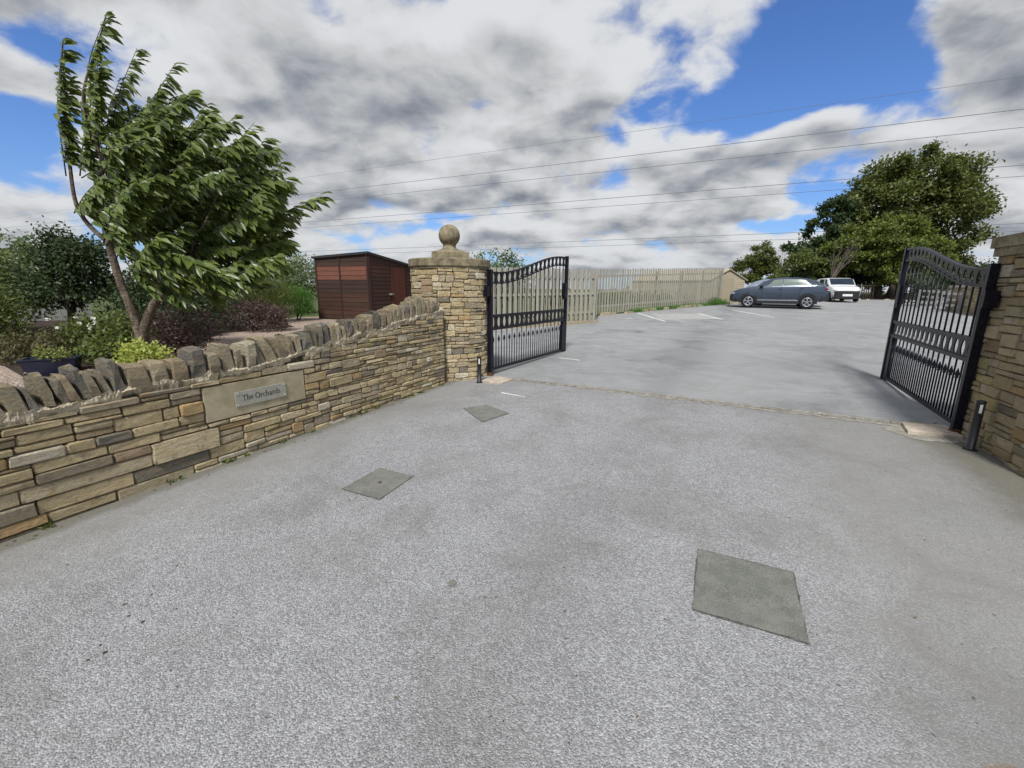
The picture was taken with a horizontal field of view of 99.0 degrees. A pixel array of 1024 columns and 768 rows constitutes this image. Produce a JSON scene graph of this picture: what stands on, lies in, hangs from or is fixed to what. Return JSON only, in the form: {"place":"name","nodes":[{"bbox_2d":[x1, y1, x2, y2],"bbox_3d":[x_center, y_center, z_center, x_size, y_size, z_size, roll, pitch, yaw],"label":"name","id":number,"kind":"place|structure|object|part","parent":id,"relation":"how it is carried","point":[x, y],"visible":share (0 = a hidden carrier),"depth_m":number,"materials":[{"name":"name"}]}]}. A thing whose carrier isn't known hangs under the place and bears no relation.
{"place":"outdoors","nodes":[
{"label":"outdoors","id":0,"kind":"place"},
{"bbox_2d":[9,300,318,320],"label":"garden ground","id":1,"kind":"structure","parent":0,"point":[97,309],"depth_m":18.17,"materials":[{"name":"brown soil"}]},
{"bbox_2d":[0,228,83,283],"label":"willow tree","id":2,"kind":"object","parent":1,"relation":"on","point":[17,243],"visible":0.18,"depth_m":14.35,"materials":[{"name":"green plant"}]},
{"bbox_2d":[16,298,96,320],"bbox_3d":[-12.425,-2.005,11.941,1.679,0.686,0.080,-9,16,-38],"label":"garden fence","id":3,"kind":"object","parent":1,"relation":"on","point":[59,312],"visible":0.1,"depth_m":11.95,"materials":[{"name":"grey wood"}]},
{"bbox_2d":[0,319,293,376],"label":"soil bed","id":4,"kind":"object","parent":1,"relation":"on","point":[15,367],"visible":0.07,"depth_m":8.95,"materials":[{"name":"brown soil"}]},
{"bbox_2d":[0,278,57,341],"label":"conifer shrub","id":5,"kind":"object","parent":4,"relation":"on","point":[15,317],"visible":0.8,"depth_m":6.67,"materials":[{"name":"green plant"}]},
{"bbox_2d":[0,233,62,329],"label":"tall shrub","id":6,"kind":"object","parent":4,"relation":"on","point":[4,255],"visible":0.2,"depth_m":8.21,"materials":[{"name":"green plant"}]},
{"bbox_2d":[0,320,85,364],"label":"russet shrub","id":7,"kind":"object","parent":4,"relation":"on","point":[11,347],"visible":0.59,"depth_m":5.74,"materials":[{"name":"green plant"}]},
{"bbox_2d":[0,215,126,328],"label":"tree","id":8,"kind":"object","parent":4,"relation":"on","point":[75,269],"visible":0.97,"depth_m":7.21,"materials":[{"name":"green plant"}]},
{"bbox_2d":[30,297,163,354],"bbox_3d":[-5.720,-0.766,6.203,1.371,0.939,1.237,2,13,7],"label":"rose bush","id":9,"kind":"object","parent":4,"relation":"on","point":[89,326],"visible":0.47,"depth_m":5.95,"materials":[{"name":"green plant"}]},
{"bbox_2d":[68,325,168,366],"bbox_3d":[-4.984,-0.444,5.532,1.263,0.612,0.870,1,12,0],"label":"green shrub","id":10,"kind":"object","parent":4,"relation":"on","point":[103,347],"visible":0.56,"depth_m":5.36,"materials":[{"name":"green plant"}]},
{"bbox_2d":[112,334,176,362],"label":"yellow shrub","id":11,"kind":"object","parent":4,"relation":"on","point":[134,352],"visible":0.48,"depth_m":4.22,"materials":[{"name":"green plant"}]},
{"bbox_2d":[98,270,196,331],"bbox_3d":[-6.865,-1.487,8.262,1.406,1.420,1.593,1,12,0],"label":"autumn shrub","id":12,"kind":"object","parent":4,"relation":"on","point":[128,278],"visible":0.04,"depth_m":7.93,"materials":[{"name":"red plant"}]},
{"bbox_2d":[94,260,247,344],"bbox_3d":[-5.724,-1.395,7.375,2.455,1.671,1.640,1,12,0],"label":"dark shrub","id":13,"kind":"object","parent":4,"relation":"on","point":[142,301],"visible":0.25,"depth_m":7.22,"materials":[{"name":"green plant"}]},
{"bbox_2d":[124,299,235,357],"bbox_3d":[-4.372,-0.706,5.753,1.249,1.020,1.196,1,12,0],"label":"barberry shrub","id":14,"kind":"object","parent":4,"relation":"on","point":[171,336],"visible":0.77,"depth_m":5.69,"materials":[{"name":"purple plant"}]},
{"bbox_2d":[93,280,285,316],"bbox_3d":[-9.521,-2.563,12.992,5.602,1.578,2.220,1,12,0],"label":"hedge","id":15,"kind":"object","parent":4,"relation":"on","point":[171,303],"visible":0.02,"depth_m":12.75,"materials":[{"name":"green plant"}]},
{"bbox_2d":[152,305,228,334],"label":"purple shrub","id":16,"kind":"object","parent":4,"relation":"on","point":[209,321],"visible":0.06,"depth_m":8.98,"materials":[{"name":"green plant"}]},
{"bbox_2d":[53,11,335,358],"bbox_3d":[-3.396,-1.856,4.781,3.247,3.796,1.697,5,13,20],"label":"cherry tree","id":17,"kind":"object","parent":4,"relation":"on","point":[143,190],"visible":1,"depth_m":4.40,"materials":[{"name":"green plant"}]},
{"bbox_2d":[208,293,295,332],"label":"purple shrub","id":18,"kind":"object","parent":4,"relation":"on","point":[274,317],"visible":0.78,"depth_m":10.06,"materials":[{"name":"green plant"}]},
{"bbox_2d":[206,264,310,319],"bbox_3d":[-7.284,-2.679,12.334,3.014,2.023,2.210,1,12,0],"label":"broom shrub","id":19,"kind":"object","parent":4,"relation":"on","point":[275,291],"visible":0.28,"depth_m":12.28,"materials":[{"name":"green plant"}]},
{"bbox_2d":[198,275,308,306],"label":"hedge","id":20,"kind":"object","parent":1,"relation":"on","point":[278,295],"visible":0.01,"depth_m":17.02,"materials":[{"name":"green plant"}]},
{"bbox_2d":[274,247,316,304],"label":"laurel bush","id":21,"kind":"object","parent":1,"relation":"on","point":[298,265],"visible":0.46,"depth_m":16.43,"materials":[{"name":"green plant"}]},
{"bbox_2d":[276,284,317,319],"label":"fern shrub","id":22,"kind":"object","parent":1,"relation":"on","point":[305,308],"visible":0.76,"depth_m":13.28,"materials":[{"name":"green plant"}]},
{"bbox_2d":[0,317,336,386],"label":"gravel path","id":23,"kind":"structure","parent":0,"point":[9,376],"depth_m":9.27,"materials":[{"name":"beige gravel"}]},
{"bbox_2d":[16,355,83,375],"bbox_3d":[-5.231,-0.196,4.985,0.480,0.215,0.250,-6,14,-27],"label":"planter","id":24,"kind":"object","parent":23,"relation":"on","point":[44,367],"visible":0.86,"depth_m":4.89,"materials":[{"name":"blue plastic"}]},
{"bbox_2d":[28,345,73,362],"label":"alpine plant","id":25,"kind":"object","parent":24,"relation":"in","point":[43,352],"visible":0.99,"depth_m":4.92,"materials":[{"name":"green plant"}]},
{"bbox_2d":[311,251,411,319],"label":"garden shed","id":26,"kind":"structure","parent":23,"relation":"on","point":[351,285],"depth_m":13.56,"materials":[{"name":"wood"}]},
{"bbox_2d":[389,266,405,305],"bbox_3d":[-3.720,-2.984,14.251,0.068,1.610,0.874,6,14,23],"label":"door","id":27,"kind":"structure","parent":26,"relation":"in","point":[398,285],"depth_m":14.25,"materials":[{"name":"brown wood"}]},
{"bbox_2d":[81,285,916,322],"bbox_3d":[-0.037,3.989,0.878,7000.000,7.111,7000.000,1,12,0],"label":"ground","id":28,"kind":"structure","parent":0,"point":[621,312],"depth_m":27.50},
{"bbox_2d":[0,296,444,542],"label":"stone wall","id":29,"kind":"structure","parent":28,"relation":"on","point":[74,441],"depth_m":3.67,"materials":[{"name":"stone"}]},
{"bbox_2d":[234,382,286,407],"bbox_3d":[-2.420,0.100,4.238,0.014,0.142,0.518,7,14,26],"label":"sign","id":30,"kind":"object","parent":29,"relation":"attached to","point":[255,395],"visible":1,"depth_m":4.22,"materials":[{"name":"grey stone"}]},
{"bbox_2d":[408,224,489,380],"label":"gate pillar","id":31,"kind":"structure","parent":28,"relation":"on","point":[450,277],"depth_m":7.04,"materials":[{"name":"stone"}]},
{"bbox_2d":[483,256,568,375],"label":"driveway gate","id":32,"kind":"structure","parent":31,"relation":"attached to","point":[488,293],"depth_m":8.41,"materials":[{"name":"metal"}]},
{"bbox_2d":[470,246,530,307],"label":"laurel bush","id":33,"kind":"object","parent":28,"relation":"on","point":[496,264],"visible":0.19,"depth_m":17.85,"materials":[{"name":"green plant"}]},
{"bbox_2d":[491,267,598,325],"bbox_3d":[1.819,-3.253,16.308,1.545,2.292,7.692,11,16,41],"label":"board fence","id":34,"kind":"object","parent":28,"relation":"on","point":[591,293],"visible":0.6,"depth_m":15.53,"materials":[{"name":"brown wood"}]},
{"bbox_2d":[524,288,703,305],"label":"field hedge","id":35,"kind":"object","parent":28,"relation":"on","point":[622,298],"visible":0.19,"depth_m":29.14,"materials":[{"name":"green plant"}]},
{"bbox_2d":[595,267,723,316],"bbox_3d":[8.716,-5.292,24.154,13.631,2.713,0.170,-11,17,-42],"label":"picket fence","id":36,"kind":"object","parent":28,"relation":"on","point":[658,288],"visible":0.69,"depth_m":23.06,"materials":[{"name":"brown wood"}]},
{"bbox_2d":[627,301,722,311],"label":"grass","id":37,"kind":"structure","parent":28,"relation":"on","point":[670,307],"depth_m":24.01,"materials":[{"name":"green plant"}]},
{"bbox_2d":[631,269,747,303],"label":"timber shed","id":38,"kind":"structure","parent":28,"relation":"on","point":[733,280],"depth_m":30.56,"materials":[{"name":"brown wood"}]},
{"bbox_2d":[720,278,733,302],"bbox_3d":[14.882,-6.512,30.475,0.918,1.670,0.018,2,12,6],"label":"door","id":39,"kind":"structure","parent":38,"relation":"in","point":[727,287],"depth_m":30.42,"materials":[{"name":"brown wood"}]},
{"bbox_2d":[703,297,732,304],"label":"weeds","id":40,"kind":"object","parent":28,"relation":"on","point":[720,301],"visible":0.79,"depth_m":27.54,"materials":[{"name":"green plant"}]},
{"bbox_2d":[728,239,786,284],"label":"broadleaf tree","id":41,"kind":"object","parent":28,"relation":"on","point":[762,263],"visible":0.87,"depth_m":55.06,"materials":[{"name":"green plant"}]},
{"bbox_2d":[858,285,878,298],"bbox_3d":[27.872,-7.658,36.493,4.835,1.264,0.052,2,13,7],"label":"railing","id":42,"kind":"object","parent":28,"relation":"on","point":[866,291],"visible":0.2,"depth_m":36.26,"materials":[{"name":"grey metal"}]},
{"bbox_2d":[905,256,997,304],"bbox_3d":[30.105,-6.029,26.850,11.893,3.551,3.714,1,12,0],"label":"hedge","id":43,"kind":"object","parent":28,"relation":"on","point":[983,264],"visible":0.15,"depth_m":26.68,"materials":[{"name":"green plant"}]},
{"bbox_2d":[947,285,981,314],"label":"field wall","id":44,"kind":"structure","parent":28,"relation":"on","point":[973,302],"depth_m":21.25,"materials":[{"name":"stone"}]},
{"bbox_2d":[961,232,1023,475],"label":"gate pillar","id":45,"kind":"structure","parent":28,"relation":"on","point":[998,383],"depth_m":4.16,"materials":[{"name":"stone"}]},
{"bbox_2d":[880,247,1000,433],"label":"driveway gate","id":46,"kind":"structure","parent":45,"relation":"attached to","point":[987,299],"depth_m":5.39,"materials":[{"name":"metal"}]},
{"bbox_2d":[0,127,1022,233],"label":"power line","id":47,"kind":"object","parent":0,"point":[690,162],"visible":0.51,"depth_m":74.29,"materials":[{"name":"black metal"}]},
{"bbox_2d":[0,376,1023,767],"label":"driveway","id":48,"kind":"structure","parent":0,"point":[722,564],"depth_m":2.30,"materials":[{"name":"grey asphalt"}]},
{"bbox_2d":[37,383,443,529],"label":"weeds","id":49,"kind":"object","parent":48,"relation":"on","point":[49,522],"visible":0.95,"depth_m":4.01,"materials":[{"name":"green plant"}]},
{"bbox_2d":[476,356,482,382],"bbox_3d":[-0.528,-0.230,7.046,0.110,0.440,0.107,-1,13,-8],"label":"photocell post","id":50,"kind":"object","parent":48,"relation":"on","point":[479,369],"visible":0.99,"depth_m":7.02,"materials":[{"name":"black plastic"}]},
{"bbox_2d":[86,425,921,722],"bbox_3d":[0.373,0.931,3.117,5.136,0.118,4.087,1,12,0],"label":"loose grit","id":51,"kind":"object","parent":48,"relation":"on","point":[105,652],"visible":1,"depth_m":2.14,"materials":[{"name":"grey gravel"}]},
{"bbox_2d":[962,400,986,451],"bbox_3d":[4.526,0.409,4.269,0.110,0.510,0.107,9,15,34],"label":"photocell post","id":52,"kind":"object","parent":48,"relation":"on","point":[978,414],"visible":1,"depth_m":4.25,"materials":[{"name":"black plastic"}]},
{"bbox_2d":[0,0,1023,292],"label":"sky","id":53,"kind":"structure","parent":0,"point":[343,86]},
{"bbox_2d":[2,76,1022,218],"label":"power line","id":54,"kind":"object","parent":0,"point":[675,125],"visible":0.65,"depth_m":70.82,"materials":[{"name":"black metal"}]},
{"bbox_2d":[5,165,1020,244],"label":"power line","id":55,"kind":"object","parent":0,"point":[628,196],"visible":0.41,"depth_m":73.89,"materials":[{"name":"black metal"}]},
{"bbox_2d":[8,109,1020,227],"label":"power line","id":56,"kind":"object","parent":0,"point":[664,151],"visible":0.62,"depth_m":68.46,"materials":[{"name":"black metal"}]},
{"bbox_2d":[7,176,1021,247],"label":"power line","id":57,"kind":"object","parent":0,"point":[620,205],"visible":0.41,"depth_m":81.67,"materials":[{"name":"black metal"}]},
{"bbox_2d":[303,231,1021,255],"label":"power line","id":58,"kind":"object","parent":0,"point":[644,244],"visible":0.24,"depth_m":82.29,"materials":[{"name":"black metal"}]},
{"bbox_2d":[305,223,1023,251],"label":"power line","id":59,"kind":"object","parent":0,"point":[624,239],"visible":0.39,"depth_m":75.98,"materials":[{"name":"black metal"}]},
{"bbox_2d":[490,299,973,426],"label":"car park","id":60,"kind":"structure","parent":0,"point":[826,356],"depth_m":9.49,"materials":[{"name":"grey asphalt"}]},
{"bbox_2d":[493,320,598,329],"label":"kerb","id":61,"kind":"structure","parent":60,"relation":"on","point":[571,323],"depth_m":15.88,"materials":[{"name":"concrete"}]},
{"bbox_2d":[600,304,701,315],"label":"kerb","id":62,"kind":"structure","parent":60,"relation":"on","point":[614,313],"depth_m":22.38,"materials":[{"name":"concrete"}]},
{"bbox_2d":[747,279,769,304],"bbox_3d":[17.015,-5.754,27.413,4.430,1.630,2.100,8,14,30],"label":"parked car","id":63,"kind":"object","parent":60,"relation":"on","point":[755,283],"visible":0.07,"depth_m":27.41,"materials":[{"name":"silver metal"}]},
{"bbox_2d":[729,277,829,308],"bbox_3d":[15.354,-5.299,25.359,4.855,1.706,2.214,7,14,27],"label":"crossover car","id":64,"kind":"object","parent":60,"relation":"on","point":[805,293],"visible":1,"depth_m":24.40,"materials":[{"name":"grey paint"}]},
{"bbox_3d":[14.797,-5.699,24.593,0.769,0.403,0.132,7,14,27],"label":"side window","id":65,"kind":"part","parent":64,"relation":"part of","materials":[{"name":"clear glass"}]},
{"bbox_3d":[15.742,-5.602,24.117,1.307,0.373,0.134,7,14,27],"label":"side window","id":66,"kind":"part","parent":64,"relation":"part of","materials":[{"name":"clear glass"}]},
{"bbox_2d":[817,278,860,301],"bbox_3d":[24.232,-7.038,32.599,2.061,1.707,4.126,4,13,17],"label":"white van","id":67,"kind":"object","parent":60,"relation":"on","point":[841,289],"visible":0.69,"depth_m":31.27,"materials":[{"name":"paint"}]},
{"bbox_2d":[916,290,938,308],"bbox_3d":[23.646,-4.838,24.895,0.070,1.050,0.840,-10,16,-39],"label":"slatted frame","id":68,"kind":"object","parent":60,"relation":"on","point":[918,299],"visible":0.44,"depth_m":24.99,"materials":[{"name":"grey wood"}]},
{"bbox_2d":[925,290,950,310],"bbox_3d":[22.742,-4.464,23.341,0.070,1.050,0.840,-10,16,-39],"label":"slatted frame","id":69,"kind":"object","parent":60,"relation":"on","point":[948,297],"visible":0.54,"depth_m":23.25,"materials":[{"name":"grey wood"}]},
{"bbox_2d":[938,292,963,312],"bbox_3d":[21.939,-4.089,21.889,0.070,1.000,0.840,-10,16,-39],"label":"slatted frame","id":70,"kind":"object","parent":60,"relation":"on","point":[960,300],"visible":0.64,"depth_m":21.75,"materials":[{"name":"grey wood"}]},
{"bbox_2d":[859,294,944,299],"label":"soil bank","id":71,"kind":"structure","parent":0,"point":[882,296],"depth_m":39.22,"materials":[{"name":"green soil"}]},
{"bbox_2d":[772,247,850,280],"bbox_3d":[26.220,-9.728,38.851,6.472,4.934,4.591,1,12,0],"label":"broadleaf tree","id":72,"kind":"object","parent":71,"relation":"on","point":[814,263],"visible":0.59,"depth_m":38.22,"materials":[{"name":"green plant"}]},
{"bbox_2d":[778,194,862,272],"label":"broadleaf tree","id":73,"kind":"object","parent":71,"relation":"on","point":[830,228],"visible":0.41,"depth_m":40.18,"materials":[{"name":"green plant"}]},
{"bbox_2d":[829,238,859,277],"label":"dead shrub","id":74,"kind":"object","parent":71,"relation":"on","point":[838,267],"visible":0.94,"depth_m":35.22,"materials":[{"name":"grey plant"}]},
{"bbox_2d":[816,211,962,297],"bbox_3d":[31.037,-10.558,36.668,9.516,7.543,6.789,1,12,0],"label":"broadleaf tree","id":75,"kind":"object","parent":71,"relation":"on","point":[877,244],"visible":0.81,"depth_m":35.32,"materials":[{"name":"green plant"}]},
{"bbox_2d":[818,247,981,296],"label":"broadleaf tree","id":76,"kind":"object","parent":71,"relation":"on","point":[860,279],"visible":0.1,"depth_m":40.54,"materials":[{"name":"green plant"}]},
{"bbox_2d":[826,137,1006,295],"bbox_3d":[38.288,-15.035,41.379,15.338,14.042,11.410,1,12,0],"label":"broadleaf tree","id":77,"kind":"object","parent":71,"relation":"on","point":[955,189],"visible":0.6,"depth_m":38.71,"materials":[{"name":"green plant"}]}
]}

